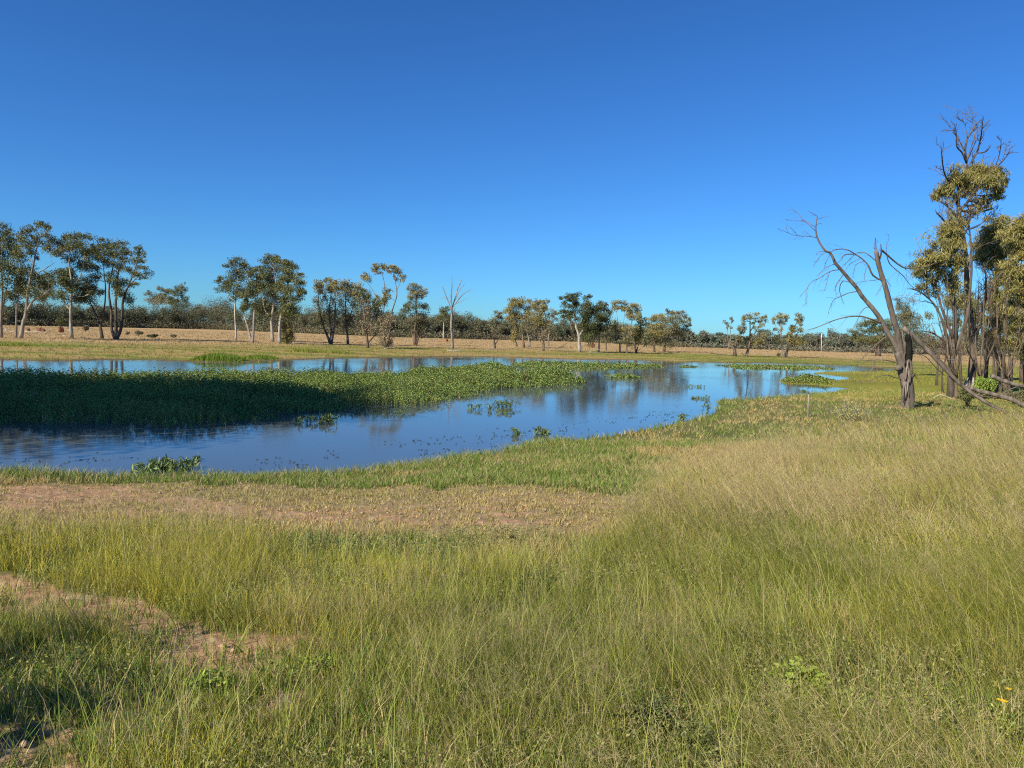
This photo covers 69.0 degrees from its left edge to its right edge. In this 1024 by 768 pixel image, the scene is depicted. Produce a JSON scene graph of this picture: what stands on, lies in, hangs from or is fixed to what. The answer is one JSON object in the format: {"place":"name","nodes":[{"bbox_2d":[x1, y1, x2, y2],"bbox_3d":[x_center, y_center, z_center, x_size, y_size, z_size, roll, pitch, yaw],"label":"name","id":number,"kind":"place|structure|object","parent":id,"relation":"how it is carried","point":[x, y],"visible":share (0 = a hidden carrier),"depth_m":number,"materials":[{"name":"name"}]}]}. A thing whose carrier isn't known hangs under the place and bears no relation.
{"place":"outdoors","nodes":[
{"label":"outdoors","id":0,"kind":"place"},
{"bbox_2d":[0,357,894,478],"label":"water","id":1,"kind":"structure","parent":0,"point":[367,435],"depth_m":26.43,"materials":[{"name":"blue liquid"}]},
{"bbox_2d":[126,456,175,476],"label":"water plant","id":2,"kind":"object","parent":1,"relation":"in","point":[149,466],"visible":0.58,"depth_m":15.86,"materials":[{"name":"green plant"}]},
{"bbox_2d":[150,453,186,473],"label":"water plant","id":3,"kind":"object","parent":1,"relation":"in","point":[165,464],"visible":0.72,"depth_m":16.10,"materials":[{"name":"green plant"}]},
{"bbox_2d":[172,457,199,471],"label":"water plant","id":4,"kind":"object","parent":1,"relation":"on","point":[181,463],"visible":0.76,"depth_m":16.37,"materials":[{"name":"green plant"}]},
{"bbox_2d":[0,360,586,427],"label":"water plant bed","id":5,"kind":"object","parent":1,"relation":"on","point":[129,392],"visible":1,"depth_m":32.21,"materials":[{"name":"green plant"}]},
{"bbox_2d":[308,412,338,423],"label":"water plant","id":6,"kind":"object","parent":1,"relation":"on","point":[325,417],"visible":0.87,"depth_m":25.43,"materials":[{"name":"green plant"}]},
{"bbox_2d":[14,390,814,476],"bbox_3d":[8.460,1.089,35.686,6.917,0.020,54.259,5,5,39],"label":"floating weed","id":7,"kind":"object","parent":1,"relation":"on","point":[394,439],"visible":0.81,"depth_m":20.26,"materials":[{"name":"plant"}]},
{"bbox_2d":[466,403,505,410],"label":"water plant","id":8,"kind":"object","parent":1,"relation":"on","point":[479,406],"visible":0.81,"depth_m":31.45,"materials":[{"name":"green plant"}]},
{"bbox_2d":[487,399,521,406],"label":"water plant","id":9,"kind":"object","parent":1,"relation":"on","point":[502,403],"visible":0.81,"depth_m":32.92,"materials":[{"name":"green plant"}]},
{"bbox_2d":[533,426,549,435],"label":"water plant","id":10,"kind":"object","parent":1,"relation":"on","point":[541,432],"visible":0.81,"depth_m":24.05,"materials":[{"name":"green plant"}]},
{"bbox_2d":[521,365,577,375],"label":"water plant bed","id":11,"kind":"object","parent":1,"relation":"on","point":[541,368],"visible":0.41,"depth_m":65.01,"materials":[{"name":"green plant"}]},
{"bbox_2d":[513,360,663,368],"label":"water plant bed","id":12,"kind":"object","parent":1,"relation":"on","point":[575,365],"visible":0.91,"depth_m":79.66,"materials":[{"name":"green plant"}]},
{"bbox_2d":[601,372,642,378],"bbox_3d":[9.273,-0.763,61.651,3.124,0.619,5.687,3,4,16],"label":"water plant bed","id":13,"kind":"object","parent":1,"relation":"on","point":[627,375],"visible":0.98,"depth_m":60.39,"materials":[{"name":"green plant"}]},
{"bbox_2d":[717,363,834,369],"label":"water plant bed","id":14,"kind":"object","parent":1,"relation":"on","point":[763,366],"visible":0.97,"depth_m":95.18,"materials":[{"name":"green plant"}]},
{"bbox_2d":[781,374,836,384],"bbox_3d":[24.916,-0.362,62.518,4.375,0.820,9.617,3,4,24],"label":"water plant bed","id":15,"kind":"object","parent":1,"relation":"on","point":[802,378],"visible":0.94,"depth_m":60.69,"materials":[{"name":"plant"}]},
{"bbox_2d":[0,489,1023,767],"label":"tall grass","id":16,"kind":"structure","parent":0,"point":[558,709],"depth_m":4.24,"materials":[{"name":"green plant"}]},
{"bbox_2d":[0,325,1023,767],"bbox_3d":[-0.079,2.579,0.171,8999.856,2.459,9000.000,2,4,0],"label":"ground","id":17,"kind":"structure","parent":0,"point":[32,493],"depth_m":11.54,"materials":[{"name":"brown soil"}]},
{"bbox_2d":[0,221,23,337],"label":"gum tree","id":18,"kind":"object","parent":17,"relation":"on","point":[5,265],"visible":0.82,"depth_m":107.11,"materials":[{"name":"green plant"}]},
{"bbox_2d":[8,264,32,337],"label":"gum tree","id":19,"kind":"object","parent":17,"relation":"on","point":[16,302],"visible":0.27,"depth_m":110.18,"materials":[{"name":"green plant"}]},
{"bbox_2d":[0,342,44,346],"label":"sedge clump","id":20,"kind":"object","parent":17,"relation":"on","point":[16,343],"visible":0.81,"depth_m":80.20,"materials":[{"name":"green plant"}]},
{"bbox_2d":[8,220,61,338],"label":"gum tree","id":21,"kind":"object","parent":17,"relation":"on","point":[31,274],"visible":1,"depth_m":106.15,"materials":[{"name":"green plant"}]},
{"bbox_2d":[33,278,57,303],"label":"gum tree","id":22,"kind":"object","parent":17,"relation":"on","point":[44,298],"visible":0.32,"depth_m":820.16,"materials":[{"name":"green plant"}]},
{"bbox_2d":[39,231,98,337],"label":"gum tree","id":23,"kind":"object","parent":17,"relation":"on","point":[69,247],"visible":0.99,"depth_m":119.00,"materials":[{"name":"green plant"}]},
{"bbox_2d":[68,235,115,338],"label":"gum tree","id":24,"kind":"object","parent":17,"relation":"on","point":[100,257],"visible":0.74,"depth_m":122.75,"materials":[{"name":"green plant"}]},
{"bbox_2d":[102,238,153,338],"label":"gum tree","id":25,"kind":"object","parent":17,"relation":"on","point":[117,283],"visible":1,"depth_m":119.71,"materials":[{"name":"green plant"}]},
{"bbox_2d":[143,290,165,308],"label":"gum tree","id":26,"kind":"object","parent":17,"relation":"on","point":[150,301],"visible":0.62,"depth_m":572.39,"materials":[{"name":"green plant"}]},
{"bbox_2d":[152,286,174,306],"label":"gum tree","id":27,"kind":"object","parent":17,"relation":"on","point":[161,298],"visible":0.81,"depth_m":551.61,"materials":[{"name":"green plant"}]},
{"bbox_2d":[166,282,190,307],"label":"gum tree","id":28,"kind":"object","parent":17,"relation":"on","point":[175,294],"visible":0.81,"depth_m":543.25,"materials":[{"name":"green plant"}]},
{"bbox_2d":[2,295,408,336],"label":"woodland","id":29,"kind":"object","parent":17,"relation":"on","point":[196,317],"visible":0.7,"depth_m":424.03,"materials":[{"name":"green plant"}]},
{"bbox_2d":[179,665,234,693],"bbox_3d":[-1.544,1.504,3.766,0.261,0.144,0.190,0,4,-19],"label":"leafy weed","id":30,"kind":"object","parent":17,"relation":"on","point":[206,676],"visible":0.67,"depth_m":3.77,"materials":[{"name":"green plant"}]},
{"bbox_2d":[189,351,251,362],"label":"sedge clump","id":31,"kind":"object","parent":17,"relation":"on","point":[218,356],"visible":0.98,"depth_m":66.71,"materials":[{"name":"green plant"}]},
{"bbox_2d":[213,255,251,340],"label":"gum tree","id":32,"kind":"object","parent":17,"relation":"on","point":[226,286],"visible":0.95,"depth_m":139.51,"materials":[{"name":"green plant"}]},
{"bbox_2d":[237,265,268,342],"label":"gum tree","id":33,"kind":"object","parent":17,"relation":"on","point":[258,286],"visible":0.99,"depth_m":124.60,"materials":[{"name":"green plant"}]},
{"bbox_2d":[240,354,281,359],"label":"sedge clump","id":34,"kind":"object","parent":17,"relation":"on","point":[264,356],"visible":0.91,"depth_m":72.82,"materials":[{"name":"green plant"}]},
{"bbox_2d":[254,253,282,341],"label":"gum tree","id":35,"kind":"object","parent":17,"relation":"on","point":[270,291],"visible":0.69,"depth_m":139.37,"materials":[{"name":"green plant"}]},
{"bbox_2d":[281,320,296,343],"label":"shrub","id":36,"kind":"object","parent":17,"relation":"on","point":[289,333],"visible":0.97,"depth_m":127.55,"materials":[{"name":"green plant"}]},
{"bbox_2d":[273,258,307,343],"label":"gum tree","id":37,"kind":"object","parent":17,"relation":"on","point":[290,307],"visible":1,"depth_m":125.55,"materials":[{"name":"green plant"}]},
{"bbox_2d":[286,347,319,352],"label":"sedge clump","id":38,"kind":"object","parent":17,"relation":"on","point":[309,350],"visible":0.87,"depth_m":91.24,"materials":[{"name":"green plant"}]},
{"bbox_2d":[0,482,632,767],"bbox_3d":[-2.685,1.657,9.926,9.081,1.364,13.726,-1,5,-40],"label":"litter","id":39,"kind":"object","parent":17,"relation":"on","point":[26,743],"visible":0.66,"depth_m":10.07,"materials":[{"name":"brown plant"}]},
{"bbox_2d":[299,650,340,676],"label":"leafy weed","id":40,"kind":"object","parent":17,"relation":"on","point":[313,660],"visible":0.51,"depth_m":4.13,"materials":[{"name":"green plant"}]},
{"bbox_2d":[311,277,341,343],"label":"wattle tree","id":41,"kind":"object","parent":17,"relation":"on","point":[332,287],"visible":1,"depth_m":133.47,"materials":[{"name":"green plant"}]},
{"bbox_2d":[320,350,355,353],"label":"sedge clump","id":42,"kind":"object","parent":17,"relation":"on","point":[331,351],"visible":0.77,"depth_m":93.37,"materials":[{"name":"green plant"}]},
{"bbox_2d":[336,278,371,344],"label":"wattle tree","id":43,"kind":"object","parent":17,"relation":"on","point":[349,291],"visible":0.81,"depth_m":135.64,"materials":[{"name":"green plant"}]},
{"bbox_2d":[352,290,385,347],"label":"wattle tree","id":44,"kind":"object","parent":17,"relation":"on","point":[367,309],"visible":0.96,"depth_m":118.60,"materials":[{"name":"green plant"}]},
{"bbox_2d":[360,263,405,347],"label":"wattle tree","id":45,"kind":"object","parent":17,"relation":"on","point":[385,295],"visible":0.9,"depth_m":124.28,"materials":[{"name":"green plant"}]},
{"bbox_2d":[375,314,396,348],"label":"shrub","id":46,"kind":"object","parent":17,"relation":"on","point":[392,319],"visible":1,"depth_m":117.39,"materials":[{"name":"green plant"}]},
{"bbox_2d":[400,283,430,344],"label":"wattle tree","id":47,"kind":"object","parent":17,"relation":"on","point":[415,332],"visible":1,"depth_m":152.27,"materials":[{"name":"green plant"}]},
{"bbox_2d":[435,306,450,338],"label":"gum tree","id":48,"kind":"object","parent":17,"relation":"on","point":[444,313],"visible":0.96,"depth_m":318.97,"materials":[{"name":"green plant"}]},
{"bbox_2d":[441,280,469,348],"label":"dead tree","id":49,"kind":"object","parent":17,"relation":"on","point":[451,330],"visible":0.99,"depth_m":128.36,"materials":[{"name":"grey wood"}]},
{"bbox_2d":[487,310,504,347],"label":"gum tree","id":50,"kind":"object","parent":17,"relation":"on","point":[499,316],"visible":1,"depth_m":143.25,"materials":[{"name":"green plant"}]},
{"bbox_2d":[486,521,524,539],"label":"leafy weed","id":51,"kind":"object","parent":17,"relation":"on","point":[503,532],"visible":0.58,"depth_m":8.36,"materials":[{"name":"green plant"}]},
{"bbox_2d":[0,325,1022,399],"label":"dry grass","id":52,"kind":"structure","parent":17,"relation":"on","point":[358,337],"depth_m":124.06,"materials":[{"name":"beige plant"}]},
{"bbox_2d":[0,432,1023,545],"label":"short grass","id":53,"kind":"structure","parent":17,"relation":"on","point":[568,464],"depth_m":14.14,"materials":[{"name":"green plant"}]},
{"bbox_2d":[500,296,531,347],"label":"wattle tree","id":54,"kind":"object","parent":17,"relation":"on","point":[515,303],"visible":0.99,"depth_m":158.08,"materials":[{"name":"green plant"}]},
{"bbox_2d":[350,311,694,346],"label":"woodland","id":55,"kind":"object","parent":17,"relation":"on","point":[472,328],"visible":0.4,"depth_m":358.39,"materials":[{"name":"green plant"}]},
{"bbox_2d":[524,304,540,346],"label":"wattle tree","id":56,"kind":"object","parent":17,"relation":"on","point":[532,328],"visible":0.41,"depth_m":168.06,"materials":[{"name":"green plant"}]},
{"bbox_2d":[527,298,553,350],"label":"wattle tree","id":57,"kind":"object","parent":17,"relation":"on","point":[542,322],"visible":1,"depth_m":134.84,"materials":[{"name":"green plant"}]},
{"bbox_2d":[547,307,558,345],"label":"gum tree","id":58,"kind":"object","parent":17,"relation":"on","point":[553,313],"visible":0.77,"depth_m":187.57,"materials":[{"name":"green plant"}]},
{"bbox_2d":[556,291,602,351],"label":"gum tree","id":59,"kind":"object","parent":17,"relation":"on","point":[586,324],"visible":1,"depth_m":134.09,"materials":[{"name":"green plant"}]},
{"bbox_2d":[586,300,613,351],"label":"gum tree","id":60,"kind":"object","parent":17,"relation":"on","point":[604,318],"visible":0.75,"depth_m":139.04,"materials":[{"name":"green plant"}]},
{"bbox_2d":[600,326,613,350],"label":"gum tree","id":61,"kind":"object","parent":17,"relation":"on","point":[610,338],"visible":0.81,"depth_m":151.24,"materials":[{"name":"green plant"}]},
{"bbox_2d":[610,299,629,352],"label":"wattle tree","id":62,"kind":"object","parent":17,"relation":"on","point":[617,308],"visible":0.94,"depth_m":138.77,"materials":[{"name":"green plant"}]},
{"bbox_2d":[617,303,642,353],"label":"wattle tree","id":63,"kind":"object","parent":17,"relation":"on","point":[630,315],"visible":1,"depth_m":136.18,"materials":[{"name":"green plant"}]},
{"bbox_2d":[628,317,651,353],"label":"wattle tree","id":64,"kind":"object","parent":17,"relation":"on","point":[644,335],"visible":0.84,"depth_m":137.90,"materials":[{"name":"green plant"}]},
{"bbox_2d":[602,674,697,741],"bbox_3d":[0.584,1.425,3.247,0.428,0.258,0.386,2,4,0],"label":"leafy weed","id":65,"kind":"object","parent":17,"relation":"on","point":[643,705],"visible":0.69,"depth_m":3.21,"materials":[{"name":"green plant"}]},
{"bbox_2d":[641,313,667,351],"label":"wattle tree","id":66,"kind":"object","parent":17,"relation":"on","point":[657,337],"visible":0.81,"depth_m":153.83,"materials":[{"name":"green plant"}]},
{"bbox_2d":[654,308,692,351],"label":"wattle tree","id":67,"kind":"object","parent":17,"relation":"on","point":[675,326],"visible":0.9,"depth_m":164.57,"materials":[{"name":"green plant"}]},
{"bbox_2d":[662,720,729,767],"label":"leafy weed","id":68,"kind":"object","parent":17,"relation":"on","point":[687,738],"visible":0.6,"depth_m":3.00,"materials":[{"name":"green plant"}]},
{"bbox_2d":[729,314,746,355],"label":"wattle tree","id":69,"kind":"object","parent":17,"relation":"on","point":[738,341],"visible":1,"depth_m":141.00,"materials":[{"name":"green plant"}]},
{"bbox_2d":[741,311,768,356],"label":"wattle tree","id":70,"kind":"object","parent":17,"relation":"on","point":[755,342],"visible":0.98,"depth_m":142.46,"materials":[{"name":"green plant"}]},
{"bbox_2d":[532,387,1023,441],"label":"short grass","id":71,"kind":"structure","parent":17,"relation":"on","point":[732,410],"depth_m":32.24,"materials":[{"name":"green plant"}]},
{"bbox_2d":[770,312,789,356],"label":"wattle tree","id":72,"kind":"object","parent":17,"relation":"on","point":[780,316],"visible":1,"depth_m":145.17,"materials":[{"name":"green plant"}]},
{"bbox_2d":[785,312,806,356],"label":"wattle tree","id":73,"kind":"object","parent":17,"relation":"on","point":[791,340],"visible":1,"depth_m":146.17,"materials":[{"name":"green plant"}]},
{"bbox_2d":[765,656,843,704],"bbox_3d":[1.468,1.484,3.788,0.349,0.231,0.364,2,4,0],"label":"leafy weed","id":74,"kind":"object","parent":17,"relation":"on","point":[791,661],"visible":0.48,"depth_m":3.76,"materials":[{"name":"green plant"}]},
{"bbox_2d":[658,326,1015,356],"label":"woodland","id":75,"kind":"object","parent":17,"relation":"on","point":[835,342],"visible":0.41,"depth_m":284.69,"materials":[{"name":"green plant"}]},
{"bbox_2d":[827,400,873,420],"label":"shrub","id":76,"kind":"object","parent":17,"relation":"on","point":[849,413],"visible":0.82,"depth_m":29.43,"materials":[{"name":"green plant"}]},
{"bbox_2d":[832,687,869,717],"bbox_3d":[1.580,1.489,3.486,0.191,0.142,0.238,2,4,0],"label":"leafy weed","id":77,"kind":"object","parent":17,"relation":"on","point":[861,701],"visible":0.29,"depth_m":3.47,"materials":[{"name":"green plant"}]},
{"bbox_2d":[779,205,943,408],"bbox_3d":[16.476,-3.534,35.307,8.480,9.696,1.744,2,4,0],"label":"dead tree","id":78,"kind":"object","parent":17,"relation":"on","point":[903,353],"visible":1,"depth_m":35.12,"materials":[{"name":"grey wood"}]},
{"bbox_2d":[846,318,914,355],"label":"gum tree","id":79,"kind":"object","parent":17,"relation":"on","point":[871,328],"visible":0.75,"depth_m":194.58,"materials":[{"name":"green plant"}]},
{"bbox_2d":[748,398,1023,448],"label":"dry grass","id":80,"kind":"structure","parent":17,"relation":"on","point":[1004,423],"depth_m":20.95,"materials":[{"name":"plant"}]},
{"bbox_2d":[886,292,931,352],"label":"belah tree","id":81,"kind":"object","parent":17,"relation":"on","point":[906,316],"visible":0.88,"depth_m":74.44,"materials":[{"name":"green plant"}]},
{"bbox_2d":[920,321,946,392],"bbox_3d":[28.000,-1.783,49.894,2.804,5.001,1.205,2,4,0],"label":"belah tree","id":82,"kind":"object","parent":17,"relation":"on","point":[933,348],"visible":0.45,"depth_m":49.94,"materials":[{"name":"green plant"}]},
{"bbox_2d":[923,279,960,384],"bbox_3d":[33.509,-4.079,58.255,2.478,8.653,2.539,5,5,43],"label":"belah tree","id":83,"kind":"object","parent":17,"relation":"on","point":[929,317],"visible":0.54,"depth_m":58.10,"materials":[{"name":"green plant"}]},
{"bbox_2d":[905,179,1003,397],"bbox_3d":[25.764,-5.632,44.584,5.351,13.178,3.090,1,4,-13],"label":"belah tree","id":84,"kind":"object","parent":17,"relation":"on","point":[949,237],"visible":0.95,"depth_m":44.42,"materials":[{"name":"green plant"}]},
{"bbox_2d":[901,326,1007,413],"bbox_3d":[20.726,-0.650,34.280,5.175,3.922,0.940,4,5,34],"label":"fallen limb","id":85,"kind":"object","parent":17,"relation":"on","point":[919,342],"visible":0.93,"depth_m":34.69,"materials":[{"name":"grey wood"}]},
{"bbox_2d":[923,261,995,397],"bbox_3d":[26.220,-3.000,43.583,6.319,8.184,3.895,0,4,-30],"label":"dead shrub","id":86,"kind":"object","parent":17,"relation":"on","point":[956,370],"visible":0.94,"depth_m":43.73,"materials":[{"name":"brown wood"}]},
{"bbox_2d":[938,286,985,381],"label":"belah tree","id":87,"kind":"object","parent":17,"relation":"on","point":[963,343],"visible":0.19,"depth_m":65.34,"materials":[{"name":"green plant"}]},
{"bbox_2d":[957,388,976,406],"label":"shrub","id":88,"kind":"object","parent":17,"relation":"on","point":[965,395],"visible":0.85,"depth_m":36.91,"materials":[{"name":"green plant"}]},
{"bbox_2d":[929,105,1018,392],"bbox_3d":[28.285,-8.661,46.854,7.461,19.073,5.029,-1,4,-31],"label":"belah tree","id":89,"kind":"object","parent":17,"relation":"on","point":[968,176],"visible":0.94,"depth_m":46.76,"materials":[{"name":"green plant"}]},
{"bbox_2d":[953,275,1004,393],"bbox_3d":[28.288,-2.780,44.707,3.692,7.655,4.186,4,4,28],"label":"dead shrub","id":90,"kind":"object","parent":17,"relation":"on","point":[979,372],"visible":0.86,"depth_m":45.09,"materials":[{"name":"brown plant"}]},
{"bbox_2d":[972,375,998,398],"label":"shrub","id":91,"kind":"object","parent":17,"relation":"on","point":[982,383],"visible":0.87,"depth_m":43.73,"materials":[{"name":"green plant"}]},
{"bbox_2d":[968,213,1012,379],"bbox_3d":[33.555,-5.560,51.690,4.771,12.542,2.853,2,4,0],"label":"belah tree","id":92,"kind":"object","parent":17,"relation":"on","point":[984,253],"visible":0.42,"depth_m":51.28,"materials":[{"name":"green plant"}]},
{"bbox_2d":[978,258,1011,392],"bbox_3d":[32.849,-3.869,50.176,3.199,9.285,2.051,1,4,-14],"label":"belah tree","id":93,"kind":"object","parent":17,"relation":"on","point":[999,283],"visible":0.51,"depth_m":49.98,"materials":[{"name":"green plant"}]},
{"bbox_2d":[976,289,1015,374],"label":"belah tree","id":94,"kind":"object","parent":17,"relation":"on","point":[992,353],"visible":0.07,"depth_m":67.56,"materials":[{"name":"green plant"}]},
{"bbox_2d":[969,385,1023,407],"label":"fallen log","id":95,"kind":"object","parent":17,"relation":"on","point":[1002,396],"visible":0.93,"depth_m":36.46,"materials":[{"name":"grey wood"}]},
{"bbox_2d":[981,687,1017,751],"bbox_3d":[2.086,1.439,3.183,0.139,0.286,0.099,4,5,35],"label":"leafy weed","id":96,"kind":"object","parent":17,"relation":"on","point":[1003,727],"visible":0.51,"depth_m":3.18,"materials":[{"name":"green plant"}]},
{"bbox_2d":[976,277,1023,394],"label":"dead shrub","id":97,"kind":"object","parent":17,"relation":"on","point":[1005,373],"visible":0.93,"depth_m":44.50,"materials":[{"name":"brown plant"}]},
{"bbox_2d":[986,211,1023,395],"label":"belah tree","id":98,"kind":"object","parent":17,"relation":"on","point":[1013,240],"visible":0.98,"depth_m":45.30,"materials":[{"name":"green plant"}]},
{"bbox_2d":[990,374,1023,387],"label":"fallen log","id":99,"kind":"object","parent":17,"relation":"on","point":[999,379],"visible":0.98,"depth_m":40.88,"materials":[{"name":"grey wood"}]},
{"bbox_2d":[1003,388,1023,402],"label":"shrub","id":100,"kind":"object","parent":17,"relation":"on","point":[1020,394],"visible":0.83,"depth_m":39.84,"materials":[{"name":"green plant"}]},
{"bbox_2d":[1006,298,1023,382],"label":"belah tree","id":101,"kind":"object","parent":17,"relation":"on","point":[1021,369],"visible":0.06,"depth_m":65.85,"materials":[{"name":"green plant"}]},
{"bbox_2d":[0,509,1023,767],"bbox_3d":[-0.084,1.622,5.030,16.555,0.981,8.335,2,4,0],"label":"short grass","id":102,"kind":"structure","parent":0,"point":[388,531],"depth_m":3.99,"materials":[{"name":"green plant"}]},
{"bbox_2d":[0,418,1023,584],"bbox_3d":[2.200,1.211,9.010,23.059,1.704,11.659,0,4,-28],"label":"tall grass","id":103,"kind":"structure","parent":0,"point":[764,497],"depth_m":8.54,"materials":[{"name":"plant"}]},
{"bbox_2d":[0,0,1023,338],"label":"sky","id":104,"kind":"structure","parent":0,"point":[655,155],"materials":[{"name":"blue"}]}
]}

